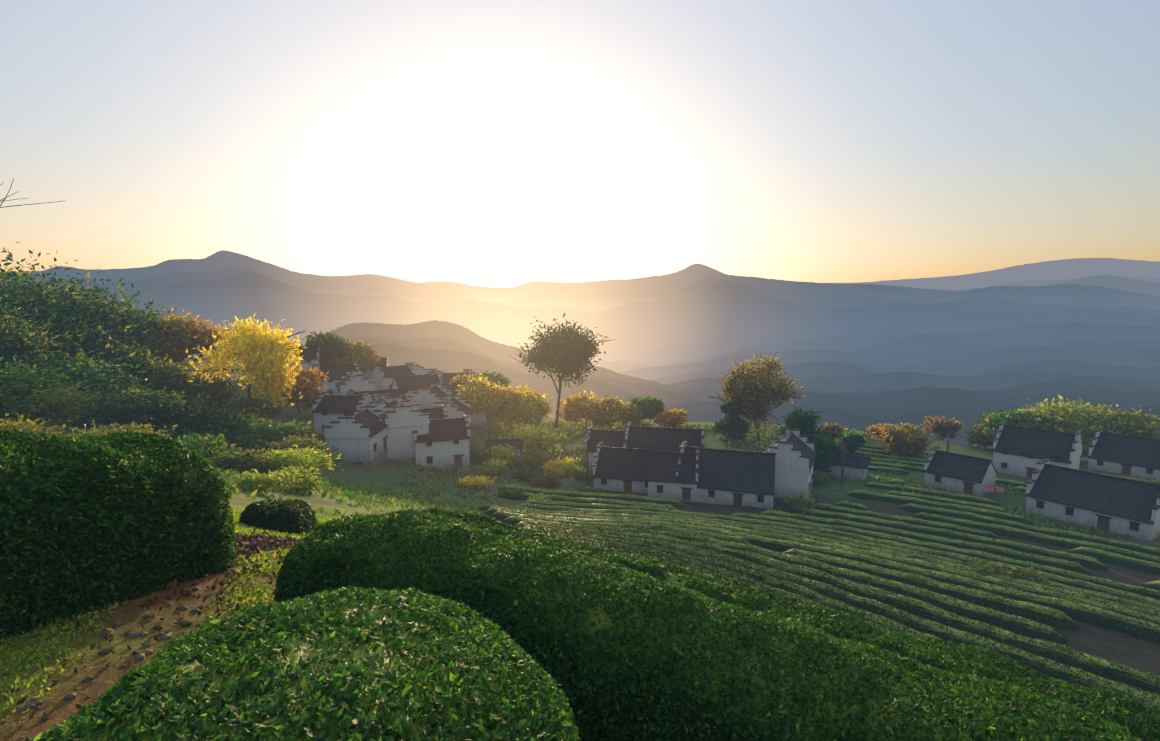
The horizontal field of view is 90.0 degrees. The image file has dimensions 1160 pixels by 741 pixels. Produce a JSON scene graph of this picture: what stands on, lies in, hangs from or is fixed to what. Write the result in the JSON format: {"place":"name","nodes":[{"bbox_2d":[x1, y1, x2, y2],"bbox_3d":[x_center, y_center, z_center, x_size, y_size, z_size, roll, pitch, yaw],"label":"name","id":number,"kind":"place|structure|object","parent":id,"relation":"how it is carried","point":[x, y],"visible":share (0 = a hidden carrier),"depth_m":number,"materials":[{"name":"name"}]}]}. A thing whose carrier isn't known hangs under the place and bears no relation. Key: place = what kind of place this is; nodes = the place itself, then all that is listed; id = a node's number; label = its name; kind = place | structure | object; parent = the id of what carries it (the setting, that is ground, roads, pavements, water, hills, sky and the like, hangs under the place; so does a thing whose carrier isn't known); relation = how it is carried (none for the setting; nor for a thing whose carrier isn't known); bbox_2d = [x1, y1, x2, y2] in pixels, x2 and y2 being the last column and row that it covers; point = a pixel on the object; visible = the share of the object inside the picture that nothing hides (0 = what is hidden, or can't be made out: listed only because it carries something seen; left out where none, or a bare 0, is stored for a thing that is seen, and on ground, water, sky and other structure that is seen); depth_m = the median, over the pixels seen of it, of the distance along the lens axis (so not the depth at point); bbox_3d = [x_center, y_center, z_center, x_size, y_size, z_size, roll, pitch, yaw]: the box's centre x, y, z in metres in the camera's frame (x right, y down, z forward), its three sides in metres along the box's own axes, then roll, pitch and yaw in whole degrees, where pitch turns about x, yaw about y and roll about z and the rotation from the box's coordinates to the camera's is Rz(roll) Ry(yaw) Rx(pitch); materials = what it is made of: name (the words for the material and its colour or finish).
{"place":"outdoors","nodes":[
{"label":"outdoors","id":0,"kind":"place"},
{"bbox_2d":[239,320,696,392],"bbox_3d":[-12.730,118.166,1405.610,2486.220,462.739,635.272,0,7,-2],"label":"hill","id":1,"kind":"structure","parent":0,"point":[461,334],"depth_m":1653.88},
{"bbox_2d":[2,250,957,302],"bbox_3d":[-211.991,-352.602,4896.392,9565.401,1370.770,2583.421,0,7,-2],"label":"mountain","id":2,"kind":"structure","parent":0,"point":[690,275],"depth_m":5685.16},
{"bbox_2d":[35,266,924,312],"bbox_3d":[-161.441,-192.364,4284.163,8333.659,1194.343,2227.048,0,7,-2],"label":"mountain range","id":3,"kind":"structure","parent":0,"point":[593,302],"depth_m":5149.03,"materials":[{"name":"grey"}]},
{"bbox_2d":[367,344,637,415],"bbox_3d":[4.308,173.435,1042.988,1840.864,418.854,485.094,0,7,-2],"label":"hill spur","id":4,"kind":"structure","parent":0,"point":[446,361],"depth_m":1248.19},
{"bbox_2d":[348,336,699,405],"bbox_3d":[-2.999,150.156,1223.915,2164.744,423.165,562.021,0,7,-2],"label":"hill spur","id":5,"kind":"structure","parent":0,"point":[668,398],"depth_m":1470.31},
{"bbox_2d":[46,272,1027,359],"bbox_3d":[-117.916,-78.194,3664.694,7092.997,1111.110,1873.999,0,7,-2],"label":"mountain range","id":6,"kind":"structure","parent":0,"point":[717,311],"depth_m":4303.78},
{"bbox_2d":[0,361,1159,740],"bbox_3d":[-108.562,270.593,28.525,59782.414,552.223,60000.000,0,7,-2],"label":"ground","id":7,"kind":"structure","parent":0,"point":[1086,637],"depth_m":39.59,"materials":[{"name":"soil"}]},
{"bbox_2d":[0,355,87,419],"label":"bush","id":8,"kind":"object","parent":7,"relation":"on","point":[14,383],"visible":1,"depth_m":45.90,"materials":[{"name":"green plant"}]},
{"bbox_2d":[0,291,87,358],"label":"tree","id":9,"kind":"object","parent":7,"relation":"on","point":[20,315],"visible":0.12,"depth_m":77.68,"materials":[{"name":"green plant"}]},
{"bbox_2d":[0,296,103,372],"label":"tree","id":10,"kind":"object","parent":7,"relation":"on","point":[22,346],"visible":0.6,"depth_m":66.68,"materials":[{"name":"green plant"}]},
{"bbox_2d":[0,379,114,431],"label":"bush","id":11,"kind":"object","parent":7,"relation":"on","point":[56,408],"visible":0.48,"depth_m":52.76,"materials":[{"name":"green plant"}]},
{"bbox_2d":[0,242,168,340],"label":"tree","id":12,"kind":"object","parent":7,"relation":"on","point":[34,302],"visible":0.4,"depth_m":82.62,"materials":[{"name":"green plant"}]},
{"bbox_2d":[17,311,151,367],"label":"tree","id":13,"kind":"object","parent":7,"relation":"on","point":[88,340],"visible":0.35,"depth_m":80.66,"materials":[{"name":"green plant"}]},
{"bbox_2d":[15,350,154,418],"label":"bush","id":14,"kind":"object","parent":7,"relation":"on","point":[93,376],"visible":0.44,"depth_m":69.50,"materials":[{"name":"green plant"}]},
{"bbox_2d":[0,259,169,343],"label":"tree","id":15,"kind":"object","parent":7,"relation":"on","point":[96,288],"visible":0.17,"depth_m":94.97,"materials":[{"name":"green plant"}]},
{"bbox_2d":[49,379,187,432],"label":"bush","id":16,"kind":"object","parent":7,"relation":"on","point":[113,411],"visible":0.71,"depth_m":67.02,"materials":[{"name":"green plant"}]},
{"bbox_2d":[51,293,185,348],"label":"tree","id":17,"kind":"object","parent":7,"relation":"on","point":[126,319],"visible":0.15,"depth_m":93.53,"materials":[{"name":"green plant"}]},
{"bbox_2d":[66,339,177,390],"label":"bush","id":18,"kind":"object","parent":7,"relation":"on","point":[131,357],"visible":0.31,"depth_m":80.46,"materials":[{"name":"green plant"}]},
{"bbox_2d":[3,534,298,740],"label":"path pebbles","id":19,"kind":"object","parent":7,"relation":"on","point":[69,696],"visible":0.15,"depth_m":4.72,"materials":[{"name":"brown stone"}]},
{"bbox_2d":[95,302,209,362],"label":"tree","id":20,"kind":"object","parent":7,"relation":"on","point":[151,342],"visible":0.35,"depth_m":100.94,"materials":[{"name":"green plant"}]},
{"bbox_2d":[4,526,304,740],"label":"dirt path","id":21,"kind":"structure","parent":7,"relation":"on","point":[285,540],"depth_m":5.64,"materials":[{"name":"soil"}]},
{"bbox_2d":[120,356,213,394],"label":"bush","id":22,"kind":"object","parent":7,"relation":"on","point":[170,377],"visible":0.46,"depth_m":83.21,"materials":[{"name":"green plant"}]},
{"bbox_2d":[0,507,340,720],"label":"ground moss tufts","id":23,"kind":"object","parent":7,"relation":"on","point":[247,530],"visible":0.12,"depth_m":4.68,"materials":[{"name":"green plant"}]},
{"bbox_2d":[117,390,245,436],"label":"bush","id":24,"kind":"object","parent":7,"relation":"on","point":[185,414],"visible":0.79,"depth_m":69.21,"materials":[{"name":"green plant"}]},
{"bbox_2d":[143,310,219,365],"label":"tree","id":25,"kind":"object","parent":7,"relation":"on","point":[196,328],"visible":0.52,"depth_m":105.49,"materials":[{"name":"orange plant"}]},
{"bbox_2d":[165,364,252,413],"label":"bush","id":26,"kind":"object","parent":7,"relation":"on","point":[225,390],"visible":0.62,"depth_m":87.39,"materials":[{"name":"green plant"}]},
{"bbox_2d":[177,429,245,469],"bbox_3d":[-28.201,5.990,42.306,7.506,2.890,7.078,-2,7,-17],"label":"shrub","id":27,"kind":"object","parent":7,"relation":"on","point":[206,447],"visible":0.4,"depth_m":42.28,"materials":[{"name":"green plant"}]},
{"bbox_2d":[180,407,278,444],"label":"bush","id":28,"kind":"object","parent":7,"relation":"on","point":[240,425],"visible":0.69,"depth_m":71.40,"materials":[{"name":"green plant"}]},
{"bbox_2d":[208,443,280,473],"bbox_3d":[-27.817,7.479,47.187,6.608,3.167,5.187,-4,8,-31],"label":"shrub","id":29,"kind":"object","parent":7,"relation":"on","point":[242,460],"visible":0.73,"depth_m":46.60,"materials":[{"name":"green plant"}]},
{"bbox_2d":[178,313,313,407],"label":"ginkgo tree","id":30,"kind":"object","parent":7,"relation":"on","point":[268,352],"visible":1,"depth_m":84.27,"materials":[{"name":"yellow plant"}]},
{"bbox_2d":[209,389,291,421],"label":"bush","id":31,"kind":"object","parent":7,"relation":"on","point":[260,411],"visible":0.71,"depth_m":86.06,"materials":[{"name":"green plant"}]},
{"bbox_2d":[230,469,304,494],"bbox_3d":[-17.426,6.317,31.544,4.170,1.594,4.042,-1,7,-8],"label":"shrub","id":32,"kind":"object","parent":7,"relation":"on","point":[253,482],"visible":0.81,"depth_m":31.77,"materials":[{"name":"green plant"}]},
{"bbox_2d":[226,419,318,454],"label":"shrub","id":33,"kind":"object","parent":7,"relation":"on","point":[275,434],"visible":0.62,"depth_m":70.51,"materials":[{"name":"green plant"}]},
{"bbox_2d":[246,444,328,474],"bbox_3d":[-25.121,8.073,49.389,6.096,3.135,7.096,-5,9,-39],"label":"shrub","id":34,"kind":"object","parent":7,"relation":"on","point":[287,460],"visible":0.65,"depth_m":48.77,"materials":[{"name":"green plant"}]},
{"bbox_2d":[0,429,581,740],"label":"tea hedge","id":35,"kind":"object","parent":7,"relation":"on","point":[110,708],"depth_m":2.81,"materials":[{"name":"green plant"}]},
{"bbox_2d":[268,465,329,494],"bbox_3d":[-19.063,7.284,38.101,5.061,2.033,4.737,5,8,36],"label":"shrub","id":36,"kind":"object","parent":7,"relation":"on","point":[309,482],"visible":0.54,"depth_m":37.88,"materials":[{"name":"green plant"}]},
{"bbox_2d":[259,431,341,472],"bbox_3d":[-31.632,9.136,64.513,8.723,4.753,7.682,1,7,8],"label":"shrub","id":37,"kind":"object","parent":7,"relation":"on","point":[303,442],"visible":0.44,"depth_m":63.74,"materials":[{"name":"green plant"}]},
{"bbox_2d":[274,364,329,414],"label":"tree","id":38,"kind":"object","parent":7,"relation":"on","point":[305,378],"visible":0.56,"depth_m":100.86,"materials":[{"name":"orange plant"}]},
{"bbox_2d":[294,329,360,365],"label":"village tree","id":39,"kind":"object","parent":7,"relation":"on","point":[332,346],"visible":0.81,"depth_m":146.12,"materials":[{"name":"green plant"}]},
{"bbox_2d":[312,361,360,394],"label":"house","id":40,"kind":"structure","parent":7,"relation":"on","point":[335,372],"depth_m":123.57,"materials":[{"name":"white paint"}]},
{"bbox_2d":[311,392,374,434],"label":"house","id":41,"kind":"structure","parent":7,"relation":"on","point":[327,409],"depth_m":91.58,"materials":[{"name":"white paint"}]},
{"bbox_2d":[326,336,381,372],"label":"village tree","id":42,"kind":"object","parent":7,"relation":"on","point":[365,356],"visible":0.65,"depth_m":148.72,"materials":[{"name":"green plant"}]},
{"bbox_2d":[322,406,387,466],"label":"house","id":43,"kind":"structure","parent":7,"relation":"on","point":[359,437],"depth_m":78.67,"materials":[{"name":"white paint"}]},
{"bbox_2d":[335,370,376,394],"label":"house","id":44,"kind":"structure","parent":7,"relation":"on","point":[354,381],"depth_m":112.77,"materials":[{"name":"white paint"}]},
{"bbox_2d":[371,363,414,389],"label":"house","id":45,"kind":"structure","parent":7,"relation":"on","point":[382,377],"depth_m":146.77,"materials":[{"name":"white paint"}]},
{"bbox_2d":[377,396,430,463],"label":"house","id":46,"kind":"structure","parent":7,"relation":"on","point":[404,419],"depth_m":87.09,"materials":[{"name":"white paint"}]},
{"bbox_2d":[391,372,443,399],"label":"house","id":47,"kind":"structure","parent":7,"relation":"on","point":[409,384],"depth_m":134.81,"materials":[{"name":"white paint"}]},
{"bbox_2d":[413,414,470,474],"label":"house","id":48,"kind":"structure","parent":7,"relation":"on","point":[443,443],"depth_m":89.09,"materials":[{"name":"white paint"}]},
{"bbox_2d":[456,373,510,415],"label":"tree","id":49,"kind":"object","parent":7,"relation":"on","point":[473,387],"visible":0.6,"depth_m":128.00,"materials":[{"name":"yellow plant"}]},
{"bbox_2d":[469,383,527,429],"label":"village tree","id":50,"kind":"object","parent":7,"relation":"on","point":[512,398],"visible":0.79,"depth_m":128.50,"materials":[{"name":"yellow plant"}]},
{"bbox_2d":[480,379,552,430],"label":"tree","id":51,"kind":"object","parent":7,"relation":"on","point":[508,416],"visible":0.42,"depth_m":131.69,"materials":[{"name":"green plant"}]},
{"bbox_2d":[510,394,552,427],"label":"village tree","id":52,"kind":"object","parent":7,"relation":"on","point":[535,406],"visible":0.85,"depth_m":130.14,"materials":[{"name":"yellow plant"}]},
{"bbox_2d":[507,419,569,452],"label":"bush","id":53,"kind":"object","parent":7,"relation":"on","point":[529,430],"visible":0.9,"depth_m":108.87,"materials":[{"name":"green plant"}]},
{"bbox_2d":[510,313,615,431],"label":"tall tree","id":54,"kind":"object","parent":7,"relation":"on","point":[567,351],"visible":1,"depth_m":134.14,"materials":[{"name":"green plant"}]},
{"bbox_2d":[553,391,620,430],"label":"tree","id":55,"kind":"object","parent":7,"relation":"on","point":[576,408],"visible":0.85,"depth_m":138.50,"materials":[{"name":"yellow plant"}]},
{"bbox_2d":[585,426,625,470],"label":"house","id":56,"kind":"structure","parent":7,"relation":"on","point":[615,437],"depth_m":103.02,"materials":[{"name":"white paint"}]},
{"bbox_2d":[588,395,629,428],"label":"village tree","id":57,"kind":"object","parent":7,"relation":"on","point":[614,403],"visible":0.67,"depth_m":139.45,"materials":[{"name":"yellow plant"}]},
{"bbox_2d":[591,441,662,493],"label":"house","id":58,"kind":"structure","parent":7,"relation":"on","point":[620,469],"depth_m":89.01,"materials":[{"name":"white paint"}]},
{"bbox_2d":[622,422,704,451],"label":"house","id":59,"kind":"structure","parent":7,"relation":"on","point":[646,435],"depth_m":100.24,"materials":[{"name":"white paint"}]},
{"bbox_2d":[647,448,698,502],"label":"house","id":60,"kind":"structure","parent":7,"relation":"on","point":[664,480],"depth_m":84.95,"materials":[{"name":"white paint"}]},
{"bbox_2d":[515,526,836,610],"bbox_3d":[10.491,12.463,28.091,38.860,12.498,19.243,3,7,25],"label":"tea hedge row","id":61,"kind":"object","parent":7,"relation":"on","point":[615,547],"depth_m":36.35,"materials":[{"name":"green plant"}]},
{"bbox_2d":[201,416,1158,541],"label":"lawn weeds","id":62,"kind":"object","parent":7,"relation":"on","point":[362,497],"visible":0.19,"depth_m":80.19,"materials":[{"name":"green plant"}]},
{"bbox_2d":[273,507,1159,740],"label":"tea hedge row","id":63,"kind":"object","parent":7,"relation":"on","point":[589,562],"depth_m":4.16,"materials":[{"name":"green plant"}]},
{"bbox_2d":[675,441,775,508],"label":"house","id":64,"kind":"structure","parent":7,"relation":"on","point":[735,477],"depth_m":84.03,"materials":[{"name":"white paint"}]},
{"bbox_2d":[711,400,752,441],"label":"dark tree","id":65,"kind":"object","parent":7,"relation":"on","point":[732,424],"visible":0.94,"depth_m":128.76,"materials":[{"name":"green plant"}]},
{"bbox_2d":[706,352,805,441],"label":"tall tree","id":66,"kind":"object","parent":7,"relation":"on","point":[753,389],"visible":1,"depth_m":127.00,"materials":[{"name":"green plant"}]},
{"bbox_2d":[762,428,815,498],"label":"house","id":67,"kind":"structure","parent":7,"relation":"on","point":[793,450],"depth_m":86.64,"materials":[{"name":"white paint"}]},
{"bbox_2d":[773,407,837,472],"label":"dark tree","id":68,"kind":"object","parent":7,"relation":"on","point":[804,421],"visible":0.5,"depth_m":100.62,"materials":[{"name":"green plant"}]},
{"bbox_2d":[477,484,1159,624],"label":"tea bushes","id":69,"kind":"object","parent":7,"relation":"on","point":[1051,593],"depth_m":62.92,"materials":[{"name":"green plant"}]},
{"bbox_2d":[484,506,1159,707],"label":"tea bushes","id":70,"kind":"object","parent":7,"relation":"on","point":[1047,670],"depth_m":42.99,"materials":[{"name":"green plant"}]},
{"bbox_2d":[819,454,871,480],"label":"house","id":71,"kind":"structure","parent":7,"relation":"on","point":[856,467],"depth_m":100.16,"materials":[{"name":"white paint"}]},
{"bbox_2d":[646,387,1159,419],"bbox_3d":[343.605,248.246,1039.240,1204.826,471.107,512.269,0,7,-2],"label":"mountain ridge","id":72,"kind":"structure","parent":7,"relation":"on","point":[1134,399],"depth_m":1088.04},
{"bbox_2d":[873,422,932,457],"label":"village tree","id":73,"kind":"object","parent":7,"relation":"on","point":[896,433],"visible":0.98,"depth_m":115.03,"materials":[{"name":"orange plant"}]},
{"bbox_2d":[920,415,967,440],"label":"tree","id":74,"kind":"object","parent":7,"relation":"on","point":[941,426],"visible":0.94,"depth_m":139.43,"materials":[{"name":"plant"}]},
{"bbox_2d":[864,457,1026,504],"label":"tea bushes","id":75,"kind":"object","parent":7,"relation":"on","point":[923,490],"depth_m":96.41,"materials":[{"name":"green plant"}]},
{"bbox_2d":[923,446,996,496],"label":"house","id":76,"kind":"structure","parent":7,"relation":"on","point":[961,473],"depth_m":93.87,"materials":[{"name":"white paint"}]},
{"bbox_2d":[801,490,1159,580],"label":"tea bushes","id":77,"kind":"object","parent":7,"relation":"on","point":[1120,559],"depth_m":73.35,"materials":[{"name":"green plant"}]},
{"bbox_2d":[973,407,1050,449],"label":"village tree","id":78,"kind":"object","parent":7,"relation":"on","point":[994,419],"visible":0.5,"depth_m":126.52,"materials":[{"name":"green plant"}]},
{"bbox_2d":[992,421,1083,478],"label":"house","id":79,"kind":"structure","parent":7,"relation":"on","point":[1012,458],"depth_m":103.93,"materials":[{"name":"white paint"}]},
{"bbox_2d":[1017,395,1147,465],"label":"tree","id":80,"kind":"object","parent":7,"relation":"on","point":[1062,416],"visible":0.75,"depth_m":119.44,"materials":[{"name":"green plant"}]},
{"bbox_2d":[1025,458,1159,542],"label":"house","id":81,"kind":"structure","parent":7,"relation":"on","point":[1113,504],"depth_m":77.91,"materials":[{"name":"white paint"}]},
{"bbox_2d":[1077,405,1159,439],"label":"tree","id":82,"kind":"object","parent":7,"relation":"on","point":[1150,430],"visible":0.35,"depth_m":115.68,"materials":[{"name":"green plant"}]},
{"bbox_2d":[1087,428,1159,479],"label":"house","id":83,"kind":"structure","parent":7,"relation":"on","point":[1126,455],"depth_m":106.35,"materials":[{"name":"white paint"}]},
{"bbox_2d":[0,0,1159,287],"label":"sky","id":84,"kind":"structure","parent":0,"point":[483,143],"materials":[{"name":"white"}]},
{"bbox_2d":[622,328,955,365],"bbox_3d":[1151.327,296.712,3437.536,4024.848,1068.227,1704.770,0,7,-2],"label":"mountain","id":85,"kind":"structure","parent":0,"point":[671,354],"depth_m":4086.56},
{"bbox_2d":[619,347,1013,379],"bbox_3d":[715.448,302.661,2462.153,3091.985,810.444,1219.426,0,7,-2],"label":"mountain ridge","id":86,"kind":"structure","parent":0,"point":[879,360],"depth_m":2788.70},
{"bbox_2d":[704,332,945,358],"bbox_3d":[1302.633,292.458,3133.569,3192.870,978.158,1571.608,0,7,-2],"label":"mountain ridge","id":87,"kind":"structure","parent":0,"point":[771,346],"depth_m":3521.40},
{"bbox_2d":[714,334,989,359],"bbox_3d":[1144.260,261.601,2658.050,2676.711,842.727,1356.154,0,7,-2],"label":"mountain ridge","id":88,"kind":"structure","parent":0,"point":[927,341],"depth_m":2812.32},
{"bbox_2d":[591,308,1159,360],"bbox_3d":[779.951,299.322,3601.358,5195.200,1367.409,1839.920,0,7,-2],"label":"mountain ridge","id":89,"kind":"structure","parent":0,"point":[1081,315],"depth_m":3362.03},
{"bbox_2d":[651,360,1124,384],"bbox_3d":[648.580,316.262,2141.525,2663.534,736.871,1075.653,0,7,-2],"label":"mountain ridge","id":90,"kind":"structure","parent":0,"point":[971,369],"depth_m":2278.92,"materials":[{"name":"grey"}]},
{"bbox_2d":[680,399,1131,422],"bbox_3d":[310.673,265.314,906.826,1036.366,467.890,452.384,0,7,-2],"label":"mountain ridge","id":91,"kind":"structure","parent":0,"point":[985,406],"depth_m":962.28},
{"bbox_2d":[666,372,1159,390],"bbox_3d":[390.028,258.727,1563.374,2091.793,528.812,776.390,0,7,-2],"label":"mountain ridge","id":92,"kind":"structure","parent":0,"point":[893,381],"depth_m":1650.13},
{"bbox_2d":[773,322,1056,351],"bbox_3d":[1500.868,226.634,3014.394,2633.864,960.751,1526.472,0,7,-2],"label":"mountain ridge","id":93,"kind":"structure","parent":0,"point":[816,344],"depth_m":3407.83,"materials":[{"name":"grey"}]},
{"bbox_2d":[711,317,1132,340],"bbox_3d":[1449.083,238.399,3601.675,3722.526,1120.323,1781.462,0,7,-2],"label":"mountain","id":94,"kind":"structure","parent":0,"point":[806,331],"depth_m":4064.49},
{"bbox_2d":[765,360,1109,374],"bbox_3d":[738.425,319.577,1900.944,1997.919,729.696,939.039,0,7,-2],"label":"mountain ridge","id":95,"kind":"structure","parent":0,"point":[808,366],"depth_m":2081.56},
{"bbox_2d":[753,405,1159,458],"bbox_3d":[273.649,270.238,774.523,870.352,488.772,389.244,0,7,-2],"label":"mountain ridge","id":96,"kind":"structure","parent":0,"point":[852,421],"depth_m":812.36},
{"bbox_2d":[769,366,1159,379],"bbox_3d":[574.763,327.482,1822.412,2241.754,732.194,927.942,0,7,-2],"label":"mountain ridge","id":97,"kind":"structure","parent":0,"point":[1138,372],"depth_m":1727.79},
{"bbox_2d":[834,382,1122,396],"bbox_3d":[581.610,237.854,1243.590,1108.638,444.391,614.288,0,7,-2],"label":"mountain ridge","id":98,"kind":"structure","parent":0,"point":[1065,385],"depth_m":1175.56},
{"bbox_2d":[823,313,1159,334],"bbox_3d":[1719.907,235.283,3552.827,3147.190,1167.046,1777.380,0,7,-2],"label":"mountain ridge","id":99,"kind":"structure","parent":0,"point":[977,322],"depth_m":3603.56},
{"bbox_2d":[833,258,1159,289],"bbox_3d":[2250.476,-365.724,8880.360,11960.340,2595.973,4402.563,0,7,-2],"label":"mountain","id":100,"kind":"structure","parent":0,"point":[1068,268],"depth_m":8492.78,"materials":[{"name":"grey"}]},
{"bbox_2d":[848,322,1159,350],"bbox_3d":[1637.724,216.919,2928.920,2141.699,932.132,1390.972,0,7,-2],"label":"mountain","id":101,"kind":"structure","parent":0,"point":[1052,332],"depth_m":2767.32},
{"bbox_2d":[878,339,1159,353],"bbox_3d":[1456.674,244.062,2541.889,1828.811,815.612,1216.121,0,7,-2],"label":"mountain ridge","id":102,"kind":"structure","parent":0,"point":[1075,342],"depth_m":2382.06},
{"bbox_2d":[892,284,1159,309],"bbox_3d":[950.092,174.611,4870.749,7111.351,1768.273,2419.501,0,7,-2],"label":"mountain","id":103,"kind":"structure","parent":0,"point":[1066,293],"depth_m":4594.41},
{"bbox_2d":[905,345,1159,366],"bbox_3d":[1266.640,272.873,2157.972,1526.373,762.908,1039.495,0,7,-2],"label":"mountain ridge","id":104,"kind":"structure","parent":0,"point":[1130,356],"depth_m":2035.04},
{"bbox_2d":[930,297,1159,315],"bbox_3d":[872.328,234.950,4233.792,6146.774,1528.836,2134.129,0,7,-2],"label":"mountain ridge","id":105,"kind":"structure","parent":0,"point":[998,301],"depth_m":4047.27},
{"bbox_2d":[1042,376,1159,391],"bbox_3d":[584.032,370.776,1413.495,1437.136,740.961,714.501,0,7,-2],"label":"valley hill spur","id":106,"kind":"structure","parent":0,"point":[1113,384],"depth_m":1266.65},
{"bbox_2d":[1044,275,1159,295],"bbox_3d":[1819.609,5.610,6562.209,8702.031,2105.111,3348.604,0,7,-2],"label":"mountain ridge","id":107,"kind":"structure","parent":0,"point":[1126,284],"depth_m":5905.98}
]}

